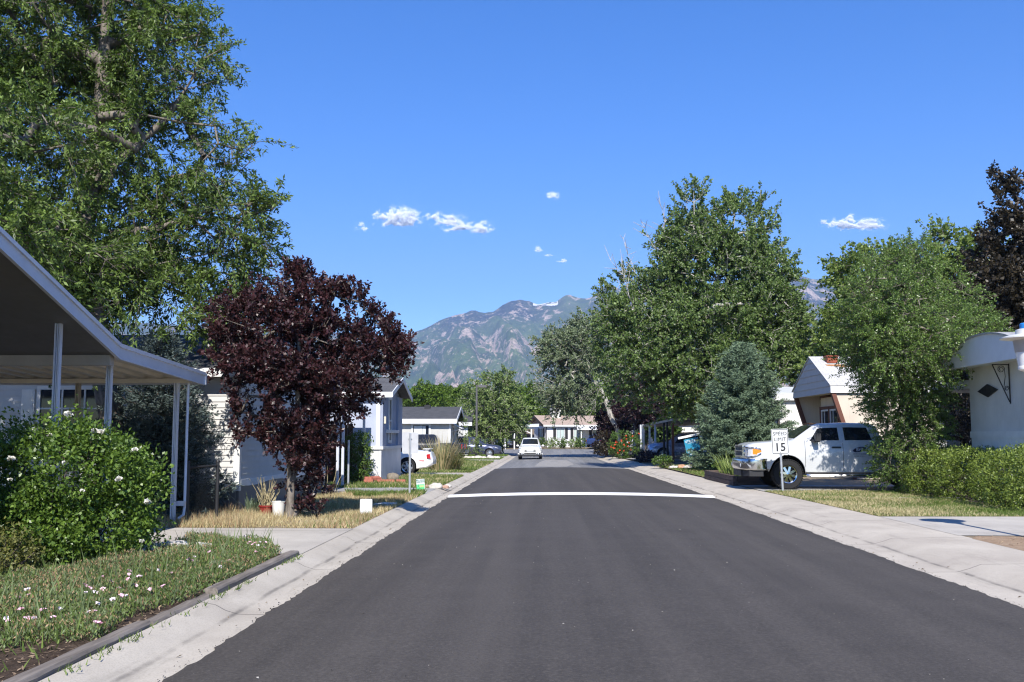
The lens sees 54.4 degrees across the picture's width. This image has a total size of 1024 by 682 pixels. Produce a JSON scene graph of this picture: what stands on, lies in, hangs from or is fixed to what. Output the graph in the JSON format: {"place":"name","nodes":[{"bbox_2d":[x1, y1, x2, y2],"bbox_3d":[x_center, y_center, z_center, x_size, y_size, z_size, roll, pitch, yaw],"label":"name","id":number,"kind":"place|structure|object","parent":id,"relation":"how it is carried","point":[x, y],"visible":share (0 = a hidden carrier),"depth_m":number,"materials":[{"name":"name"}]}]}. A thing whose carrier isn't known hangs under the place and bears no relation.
{"place":"outdoors","nodes":[
{"label":"outdoors","id":0,"kind":"place"},
{"bbox_2d":[2,527,352,553],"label":"driveway","id":1,"kind":"structure","parent":0,"point":[301,540],"depth_m":15.23,"materials":[{"name":"concrete"}]},
{"bbox_2d":[112,462,492,554],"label":"yard","id":2,"kind":"structure","parent":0,"point":[307,513],"depth_m":17.90,"materials":[{"name":"plant"}]},
{"bbox_2d":[2,620,151,681],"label":"landscape timber","id":3,"kind":"object","parent":2,"relation":"on","point":[50,667],"visible":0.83,"depth_m":6.71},
{"bbox_2d":[0,226,206,541],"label":"carport","id":4,"kind":"object","parent":2,"relation":"on","point":[55,333],"visible":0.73,"depth_m":13.78,"materials":[{"name":"paint"}]},
{"bbox_2d":[0,552,277,681],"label":"flower bed","id":5,"kind":"object","parent":2,"relation":"on","point":[12,666],"depth_m":7.14,"materials":[{"name":"brown soil"}]},
{"bbox_2d":[0,516,54,577],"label":"bush","id":6,"kind":"object","parent":5,"relation":"on","point":[5,542],"visible":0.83,"depth_m":10.70,"materials":[{"name":"green plant"}]},
{"bbox_2d":[0,394,175,565],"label":"rose bush","id":7,"kind":"object","parent":5,"relation":"on","point":[63,513],"visible":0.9,"depth_m":11.65,"materials":[{"name":"green plant"}]},
{"bbox_2d":[0,557,252,680],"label":"wood chips","id":8,"kind":"object","parent":5,"relation":"on","point":[22,658],"visible":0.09,"depth_m":7.25,"materials":[{"name":"brown wood"}]},
{"bbox_2d":[0,519,277,671],"bbox_3d":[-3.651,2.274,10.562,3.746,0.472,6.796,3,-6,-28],"label":"weeds","id":9,"kind":"object","parent":5,"relation":"on","point":[164,565],"visible":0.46,"depth_m":9.50,"materials":[{"name":"green plant"}]},
{"bbox_2d":[0,530,283,649],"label":"groundcover","id":10,"kind":"object","parent":5,"relation":"on","point":[206,572],"visible":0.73,"depth_m":9.51,"materials":[{"name":"green plant"}]},
{"bbox_2d":[0,0,298,468],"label":"willow tree","id":11,"kind":"object","parent":2,"relation":"on","point":[83,261],"visible":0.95,"depth_m":19.93,"materials":[{"name":"green plant"}]},
{"bbox_2d":[66,326,243,518],"bbox_3d":[-6.613,1.610,18.840,3.154,3.825,2.879,0,-5,2],"label":"spruce tree","id":12,"kind":"object","parent":2,"relation":"on","point":[157,406],"visible":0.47,"depth_m":18.51,"materials":[{"name":"green plant"}]},
{"bbox_2d":[0,334,339,511],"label":"mobile home","id":13,"kind":"object","parent":2,"relation":"on","point":[246,463],"visible":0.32,"depth_m":20.03,"materials":[{"name":"white"}]},
{"bbox_2d":[36,386,98,449],"bbox_3d":[-8.813,1.550,19.982,1.490,1.290,0.046,0,-5,2],"label":"window","id":14,"kind":"structure","parent":13,"relation":"in","point":[44,393],"depth_m":20.02,"materials":[{"name":"glass"}]},
{"bbox_2d":[146,594,212,625],"bbox_3d":[-2.901,2.374,8.681,0.140,0.128,1.450,0,-5,2],"label":"landscape timber","id":15,"kind":"object","parent":2,"relation":"on","point":[166,614],"visible":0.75,"depth_m":8.58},
{"bbox_2d":[185,459,219,520],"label":"fence gate","id":16,"kind":"structure","parent":2,"relation":"on","point":[216,487],"depth_m":17.46,"materials":[{"name":"black metal"}]},
{"bbox_2d":[41,489,424,527],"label":"dry grass","id":17,"kind":"structure","parent":2,"relation":"on","point":[347,505],"depth_m":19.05,"materials":[{"name":"beige plant"}]},
{"bbox_2d":[232,493,261,512],"bbox_3d":[-4.997,3.111,19.203,0.632,0.465,0.766,-3,-6,25],"label":"yucca","id":18,"kind":"object","parent":2,"relation":"on","point":[253,503],"visible":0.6,"depth_m":19.09,"materials":[{"name":"green plant"}]},
{"bbox_2d":[204,550,298,594],"bbox_3d":[-2.814,2.580,11.045,0.139,0.167,3.200,0,-5,2],"label":"landscape timber","id":19,"kind":"object","parent":2,"relation":"on","point":[241,577],"visible":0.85,"depth_m":10.60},
{"bbox_2d":[250,475,282,513],"bbox_3d":[-4.686,2.953,18.902,0.558,0.782,0.614,5,-7,-41],"label":"plant pot","id":20,"kind":"object","parent":2,"relation":"on","point":[265,503],"visible":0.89,"depth_m":18.84,"materials":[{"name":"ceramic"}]},
{"bbox_2d":[272,501,285,515],"bbox_3d":[-4.403,3.163,18.777,0.260,0.280,0.256,0,-5,2],"label":"bucket","id":21,"kind":"object","parent":2,"relation":"on","point":[278,505],"visible":0.72,"depth_m":18.68,"materials":[{"name":"white paint"}]},
{"bbox_2d":[197,254,424,518],"bbox_3d":[-3.804,0.893,18.647,4.243,5.106,2.586,0,-5,2],"label":"plum tree","id":22,"kind":"object","parent":2,"relation":"on","point":[274,369],"visible":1,"depth_m":18.35,"materials":[{"name":"purple plant"}]},
{"bbox_2d":[325,424,352,480],"bbox_3d":[-9.486,3.856,34.661,7.910,1.994,0.030,0,-5,2],"label":"board fence","id":23,"kind":"object","parent":2,"relation":"on","point":[348,429],"visible":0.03,"depth_m":34.52,"materials":[{"name":"grey wood"}]},
{"bbox_2d":[336,406,367,485],"bbox_3d":[-9.023,3.326,32.019,8.000,2.563,4.600,0,-5,2],"label":"carport","id":24,"kind":"object","parent":2,"relation":"on","point":[342,459],"visible":0.11,"depth_m":30.86,"materials":[{"name":"white paint"}]},
{"bbox_2d":[339,430,374,481],"bbox_3d":[-5.264,3.887,33.601,1.362,1.815,1.746,0,-5,2],"label":"leafy bush","id":25,"kind":"object","parent":2,"relation":"on","point":[362,464],"visible":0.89,"depth_m":33.39,"materials":[{"name":"green plant"}]},
{"bbox_2d":[360,499,371,512],"bbox_3d":[-2.785,3.196,19.004,0.235,0.358,0.024,0,-5,2],"label":"utility box","id":26,"kind":"object","parent":2,"relation":"on","point":[365,505],"visible":0.75,"depth_m":19.00,"materials":[{"name":"metal"}]},
{"bbox_2d":[326,378,412,478],"bbox_3d":[-11.473,3.283,37.666,14.760,3.782,5.360,0,-5,2],"label":"mobile home","id":27,"kind":"object","parent":2,"relation":"on","point":[383,425],"visible":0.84,"depth_m":35.74,"materials":[{"name":"white paint"}]},
{"bbox_2d":[388,397,391,442],"bbox_3d":[-4.541,2.946,37.094,0.046,1.680,0.730,0,-5,2],"label":"window","id":28,"kind":"structure","parent":27,"relation":"in","point":[389,398],"depth_m":36.99,"materials":[{"name":"glass"}]},
{"bbox_2d":[345,487,426,496],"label":"weeds","id":29,"kind":"object","parent":2,"relation":"on","point":[368,492],"visible":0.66,"depth_m":25.22,"materials":[{"name":"green plant"}]},
{"bbox_2d":[325,477,448,487],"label":"weeds","id":30,"kind":"object","parent":2,"relation":"on","point":[386,484],"visible":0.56,"depth_m":30.43,"materials":[{"name":"green plant"}]},
{"bbox_2d":[402,432,417,492],"bbox_3d":[-2.587,3.140,25.210,0.410,1.650,0.064,0,-5,2],"label":"speed sign","id":31,"kind":"object","parent":2,"relation":"on","point":[409,443],"visible":0.91,"depth_m":25.28,"materials":[{"name":"metal"}]},
{"bbox_2d":[402,405,464,442],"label":"mobile home","id":32,"kind":"object","parent":2,"relation":"on","point":[439,422],"visible":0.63,"depth_m":72.99,"materials":[{"name":"grey"}]},
{"bbox_2d":[411,424,430,433],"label":"window","id":33,"kind":"structure","parent":32,"relation":"in","point":[420,428],"depth_m":72.93,"materials":[{"name":"white glass"}]},
{"bbox_2d":[418,435,464,470],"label":"ornamental grass","id":34,"kind":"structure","parent":2,"relation":"on","point":[443,462],"depth_m":45.70,"materials":[{"name":"plant"}]},
{"bbox_2d":[448,452,468,469],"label":"ornamental grass","id":35,"kind":"object","parent":2,"relation":"on","point":[457,465],"depth_m":46.37,"materials":[{"name":"plant"}]},
{"bbox_2d":[458,409,473,435],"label":"mobile home","id":36,"kind":"object","parent":2,"relation":"on","point":[470,418],"visible":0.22,"depth_m":87.82,"materials":[{"name":"white paint"}]},
{"bbox_2d":[457,414,485,456],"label":"vine shrub","id":37,"kind":"object","parent":2,"relation":"on","point":[476,438],"visible":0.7,"depth_m":77.72,"materials":[{"name":"green plant"}]},
{"bbox_2d":[475,384,486,455],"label":"street lamp","id":38,"kind":"object","parent":2,"relation":"on","point":[476,423],"visible":0.85,"depth_m":77.89,"materials":[{"name":"grey metal"}]},
{"bbox_2d":[450,364,535,446],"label":"aspen tree","id":39,"kind":"object","parent":2,"relation":"on","point":[493,421],"visible":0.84,"depth_m":90.90,"materials":[{"name":"green plant"}]},
{"bbox_2d":[318,487,435,492],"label":"side driveway","id":40,"kind":"structure","parent":0,"point":[388,488],"depth_m":28.31,"materials":[{"name":"grey concrete"}]},
{"bbox_2d":[373,205,422,227],"bbox_3d":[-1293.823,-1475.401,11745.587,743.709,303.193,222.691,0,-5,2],"label":"cloud","id":41,"kind":"structure","parent":0,"point":[393,218],"depth_m":11716.52,"materials":[{"name":"white"}]},
{"bbox_2d":[395,472,463,482],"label":"grass","id":42,"kind":"structure","parent":0,"point":[446,477],"depth_m":36.83,"materials":[{"name":"green plant"}]},
{"bbox_2d":[401,473,468,475],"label":"car driveway","id":43,"kind":"structure","parent":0,"point":[464,474],"depth_m":41.91,"materials":[{"name":"concrete"}]},
{"bbox_2d":[401,448,436,474],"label":"coupe car","id":44,"kind":"object","parent":43,"relation":"on","point":[426,458],"visible":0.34,"depth_m":40.48,"materials":[{"name":"metal"}]},
{"bbox_2d":[418,434,468,453],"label":"pickup truck","id":45,"kind":"object","parent":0,"point":[424,438],"visible":0.11,"depth_m":69.19,"materials":[{"name":"metal"}]},
{"bbox_2d":[417,459,493,472],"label":"grass","id":46,"kind":"structure","parent":0,"point":[472,464],"depth_m":48.66,"materials":[{"name":"green plant"}]},
{"bbox_2d":[426,210,496,233],"bbox_3d":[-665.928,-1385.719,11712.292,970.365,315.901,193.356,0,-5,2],"label":"cloud","id":47,"kind":"structure","parent":0,"point":[452,220],"depth_m":11694.08,"materials":[{"name":"white"}]},
{"bbox_2d":[458,436,501,455],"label":"estate car","id":48,"kind":"object","parent":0,"point":[489,449],"visible":0.51,"depth_m":81.00,"materials":[{"name":"blue metal"}]},
{"bbox_2d":[0,0,1023,335],"label":"sky","id":49,"kind":"structure","parent":0,"point":[895,112],"materials":[{"name":"blue"}]},
{"bbox_2d":[108,274,953,428],"bbox_3d":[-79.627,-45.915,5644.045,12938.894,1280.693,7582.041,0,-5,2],"label":"mountains","id":50,"kind":"structure","parent":0,"point":[456,350],"depth_m":6366.75,"materials":[{"name":"grey stone"}]},
{"bbox_2d":[503,447,593,448],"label":"yard","id":51,"kind":"structure","parent":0,"point":[555,448],"depth_m":115.82,"materials":[{"name":"green plant"}]},
{"bbox_2d":[402,377,450,406],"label":"shade tree","id":52,"kind":"object","parent":51,"relation":"on","point":[427,393],"visible":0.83,"depth_m":119.13,"materials":[{"name":"green plant"}]},
{"bbox_2d":[437,382,457,406],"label":"shade tree","id":53,"kind":"object","parent":51,"relation":"on","point":[446,389],"visible":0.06,"depth_m":129.73,"materials":[{"name":"green plant"}]},
{"bbox_2d":[443,384,467,406],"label":"shade tree","id":54,"kind":"object","parent":51,"relation":"on","point":[455,392],"visible":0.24,"depth_m":124.33,"materials":[{"name":"green plant"}]},
{"bbox_2d":[496,381,524,419],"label":"shade tree","id":55,"kind":"object","parent":51,"relation":"on","point":[519,390],"visible":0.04,"depth_m":154.26,"materials":[{"name":"green plant"}]},
{"bbox_2d":[501,424,538,448],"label":"carport","id":56,"kind":"object","parent":51,"relation":"on","point":[530,434],"visible":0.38,"depth_m":120.42,"materials":[{"name":"white paint"}]},
{"bbox_2d":[510,381,561,422],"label":"shade tree","id":57,"kind":"object","parent":51,"relation":"on","point":[531,400],"visible":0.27,"depth_m":147.85,"materials":[{"name":"green plant"}]},
{"bbox_2d":[528,408,632,446],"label":"mobile home","id":58,"kind":"object","parent":51,"relation":"on","point":[565,430],"visible":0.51,"depth_m":119.45,"materials":[{"name":"beige"}]},
{"bbox_2d":[588,367,640,427],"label":"shade tree","id":59,"kind":"object","parent":51,"relation":"on","point":[601,402],"visible":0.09,"depth_m":98.82,"materials":[{"name":"green plant"}]},
{"bbox_2d":[497,455,624,468],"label":"old road","id":60,"kind":"structure","parent":0,"point":[575,460],"depth_m":67.79,"materials":[{"name":"grey asphalt"}]},
{"bbox_2d":[516,437,543,458],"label":"estate car","id":61,"kind":"object","parent":60,"relation":"on","point":[530,446],"visible":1,"depth_m":76.19,"materials":[{"name":"metal"}]},
{"bbox_2d":[535,460,573,466],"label":"asphalt patch","id":62,"kind":"object","parent":60,"relation":"on","point":[558,463],"visible":1,"depth_m":61.44,"materials":[{"name":"grey asphalt"}]},
{"bbox_2d":[502,449,629,455],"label":"cross street","id":63,"kind":"structure","parent":0,"point":[580,452],"depth_m":102.24,"materials":[{"name":"grey asphalt"}]},
{"bbox_2d":[162,467,1023,681],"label":"road","id":64,"kind":"structure","parent":0,"point":[453,597],"depth_m":9.08,"materials":[{"name":"grey asphalt"}]},
{"bbox_2d":[448,492,714,497],"bbox_3d":[1.818,4.091,26.538,7.000,0.117,1.000,0,-5,2],"label":"road marking","id":65,"kind":"object","parent":64,"relation":"on","point":[576,493],"visible":1,"depth_m":26.24,"materials":[{"name":"paint"}]},
{"bbox_2d":[157,470,1019,680],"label":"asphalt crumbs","id":66,"kind":"object","parent":64,"relation":"on","point":[473,480],"visible":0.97,"depth_m":13.34,"materials":[{"name":"grey asphalt"}]},
{"bbox_2d":[665,464,806,476],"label":"lawn","id":67,"kind":"structure","parent":0,"point":[695,470],"depth_m":43.31,"materials":[{"name":"green plant"}]},
{"bbox_2d":[592,455,1023,607],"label":"pavement","id":68,"kind":"structure","parent":0,"point":[991,569],"depth_m":15.12,"materials":[{"name":"concrete"}]},
{"bbox_2d":[593,430,616,455],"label":"garden bush","id":69,"kind":"object","parent":68,"relation":"on","point":[602,448],"visible":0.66,"depth_m":81.52,"materials":[{"name":"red plant"}]},
{"bbox_2d":[630,447,661,462],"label":"garden bush","id":70,"kind":"object","parent":68,"relation":"on","point":[645,456],"visible":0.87,"depth_m":60.86,"materials":[{"name":"green plant"}]},
{"bbox_2d":[651,454,673,467],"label":"garden plant","id":71,"kind":"object","parent":68,"relation":"on","point":[663,462],"visible":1,"depth_m":48.90,"materials":[{"name":"green plant"}]},
{"bbox_2d":[615,453,1022,537],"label":"yard","id":72,"kind":"structure","parent":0,"point":[826,481],"depth_m":33.22,"materials":[{"name":"grass"},{"name":"leaf"},{"name":"green plant"}]},
{"bbox_2d":[525,303,626,448],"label":"poplar tree","id":73,"kind":"object","parent":72,"relation":"on","point":[567,355],"visible":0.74,"depth_m":81.08,"materials":[{"name":"green plant"}]},
{"bbox_2d":[589,399,634,456],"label":"plum tree","id":74,"kind":"object","parent":72,"relation":"on","point":[602,416],"visible":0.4,"depth_m":82.83,"materials":[{"name":"brown plant"}]},
{"bbox_2d":[606,428,648,458],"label":"flowering bush","id":75,"kind":"object","parent":72,"relation":"on","point":[617,446],"visible":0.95,"depth_m":74.12,"materials":[{"name":"green plant"}]},
{"bbox_2d":[609,375,668,448],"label":"plum tree","id":76,"kind":"object","parent":72,"relation":"on","point":[639,416],"visible":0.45,"depth_m":77.84,"materials":[{"name":"brown plant"}]},
{"bbox_2d":[630,415,697,448],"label":"mobile home","id":77,"kind":"object","parent":72,"relation":"on","point":[687,428],"visible":0.02,"depth_m":81.30,"materials":[{"name":"white paint"}]},
{"bbox_2d":[645,406,684,442],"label":"shade tree","id":78,"kind":"object","parent":72,"relation":"on","point":[659,433],"visible":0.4,"depth_m":77.26,"materials":[{"name":"green plant"}]},
{"bbox_2d":[640,418,699,463],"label":"carport","id":79,"kind":"object","parent":72,"relation":"on","point":[667,423],"visible":0.53,"depth_m":62.81,"materials":[{"name":"white paint"}]},
{"bbox_2d":[578,173,822,453],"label":"cottonwood tree","id":80,"kind":"object","parent":72,"relation":"on","point":[687,310],"visible":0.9,"depth_m":51.80,"materials":[{"name":"green plant"}]},
{"bbox_2d":[704,470,764,485],"bbox_3d":[7.779,4.574,33.344,1.780,0.305,5.500,0,-5,2],"label":"planter","id":81,"kind":"object","parent":72,"relation":"on","point":[723,478],"visible":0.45,"depth_m":31.21,"materials":[{"name":"brown wood"}]},
{"bbox_2d":[710,451,735,475],"bbox_3d":[7.554,4.028,33.517,1.993,0.906,4.463,0,-5,2],"label":"iris clump","id":82,"kind":"object","parent":81,"relation":"on","point":[728,469],"visible":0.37,"depth_m":34.08,"materials":[{"name":"green plant"}]},
{"bbox_2d":[791,355,936,478],"bbox_3d":[13.061,2.784,36.972,3.950,4.440,5.340,0,-5,2],"label":"trailer home","id":83,"kind":"object","parent":72,"relation":"on","point":[819,396],"visible":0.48,"depth_m":36.44,"materials":[{"name":"white paint"}]},
{"bbox_2d":[764,387,970,470],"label":"trailer home","id":84,"kind":"object","parent":72,"relation":"on","point":[787,393],"visible":0.08,"depth_m":43.53,"materials":[{"name":"white paint"}]},
{"bbox_2d":[793,213,1011,379],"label":"maple tree","id":85,"kind":"object","parent":72,"relation":"on","point":[834,265],"visible":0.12,"depth_m":46.56,"materials":[{"name":"green plant"}]},
{"bbox_2d":[817,227,1014,493],"bbox_3d":[11.012,0.759,26.621,5.536,7.826,5.795,0,-5,2],"label":"elm tree","id":86,"kind":"object","parent":72,"relation":"on","point":[900,319],"visible":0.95,"depth_m":26.11,"materials":[{"name":"green plant"}]},
{"bbox_2d":[924,322,970,442],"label":"shade tree","id":87,"kind":"object","parent":72,"relation":"on","point":[965,376],"visible":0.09,"depth_m":41.96,"materials":[{"name":"green plant"}]},
{"bbox_2d":[896,441,1023,509],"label":"clipped hedge","id":88,"kind":"object","parent":72,"relation":"on","point":[988,480],"visible":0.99,"depth_m":22.88,"materials":[{"name":"green plant"}]},
{"bbox_2d":[941,159,1023,332],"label":"maple tree","id":89,"kind":"object","parent":72,"relation":"on","point":[1002,273],"visible":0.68,"depth_m":37.53,"materials":[{"name":"purple plant"}]},
{"bbox_2d":[942,332,1023,496],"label":"trailer home","id":90,"kind":"object","parent":72,"relation":"on","point":[996,386],"visible":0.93,"depth_m":23.87,"materials":[{"name":"white metal"}]},
{"bbox_2d":[972,536,1023,550],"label":"dirt patch","id":91,"kind":"object","parent":72,"relation":"on","point":[1006,540],"visible":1,"depth_m":14.32,"materials":[{"name":"brown soil"}]},
{"bbox_2d":[999,323,1023,371],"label":"yard lamp","id":92,"kind":"object","parent":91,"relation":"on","point":[1017,338],"visible":1,"depth_m":14.67,"materials":[{"name":"white paint"}]},
{"bbox_2d":[740,485,951,490],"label":"truck driveway","id":93,"kind":"structure","parent":0,"point":[814,487],"depth_m":29.13,"materials":[{"name":"grey concrete"}]},
{"bbox_2d":[731,422,959,489],"bbox_3d":[9.568,3.324,28.987,6.112,1.897,2.560,0,-5,2],"label":"pickup truck","id":94,"kind":"object","parent":93,"relation":"on","point":[824,450],"visible":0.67,"depth_m":28.06,"materials":[{"name":"metal"}]},
{"bbox_2d":[917,394,971,482],"bbox_3d":[14.753,2.863,29.692,5.771,3.041,2.047,0,-5,2],"label":"shaded bush","id":95,"kind":"object","parent":93,"relation":"on","point":[962,441],"visible":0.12,"depth_m":29.63,"materials":[{"name":"green plant"}]},
{"bbox_2d":[932,380,969,486],"bbox_3d":[18.544,2.610,27.273,12.600,3.000,3.300,0,-5,2],"label":"carport","id":96,"kind":"object","parent":93,"relation":"on","point":[965,389],"visible":0.03,"depth_m":27.48,"materials":[{"name":"white paint"}]},
{"bbox_2d":[821,214,887,230],"bbox_3d":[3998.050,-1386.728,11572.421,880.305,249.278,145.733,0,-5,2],"label":"cloud","id":97,"kind":"structure","parent":0,"point":[842,224],"depth_m":11558.93,"materials":[{"name":"white"}]},
{"bbox_2d":[765,488,1023,516],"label":"lawn","id":98,"kind":"structure","parent":0,"point":[918,510],"depth_m":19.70,"materials":[{"name":"green plant"}]},
{"bbox_2d":[771,429,788,490],"bbox_3d":[7.300,3.256,27.089,0.476,1.740,0.088,0,-5,2],"label":"speed sign","id":99,"kind":"object","parent":98,"relation":"on","point":[780,442],"visible":1,"depth_m":27.10,"materials":[{"name":"metal"}]},
{"bbox_2d":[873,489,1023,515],"bbox_3d":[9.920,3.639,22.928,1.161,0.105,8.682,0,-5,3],"label":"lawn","id":100,"kind":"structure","parent":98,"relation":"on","point":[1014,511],"depth_m":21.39,"materials":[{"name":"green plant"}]},
{"bbox_2d":[884,517,1023,535],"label":"driveway","id":101,"kind":"structure","parent":0,"point":[1003,526],"depth_m":16.90,"materials":[{"name":"concrete"}]},
{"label":"far right lawn","id":102,"kind":"structure","parent":0,"visible":0},
{"bbox_2d":[678,433,705,455],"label":"estate sign","id":103,"kind":"object","parent":102,"relation":"on","point":[690,443],"visible":0.5,"depth_m":44.53,"materials":[{"name":"paint"}]},
{"bbox_2d":[681,341,798,469],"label":"spruce tree","id":104,"kind":"object","parent":102,"relation":"on","point":[742,412],"visible":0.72,"depth_m":41.91,"materials":[{"name":"green plant"}]},
{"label":"carport driveway","id":105,"kind":"structure","parent":0,"visible":0},
{"bbox_2d":[646,432,707,457],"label":"estate car","id":106,"kind":"object","parent":105,"relation":"on","point":[679,447],"visible":0.33,"depth_m":64.73,"materials":[{"name":"metal"}]},
{"bbox_3d":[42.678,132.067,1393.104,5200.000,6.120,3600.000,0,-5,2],"label":"ground","id":107,"kind":"structure","parent":0,"visible":0},
{"bbox_2d":[38,455,515,681],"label":"kerb","id":108,"kind":"structure","parent":107,"relation":"on","point":[156,652],"depth_m":8.95,"materials":[{"name":"concrete"}]},
{"bbox_2d":[41,553,302,681],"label":"weeds","id":109,"kind":"object","parent":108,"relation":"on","point":[211,596],"visible":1,"depth_m":7.50,"materials":[{"name":"green plant"}]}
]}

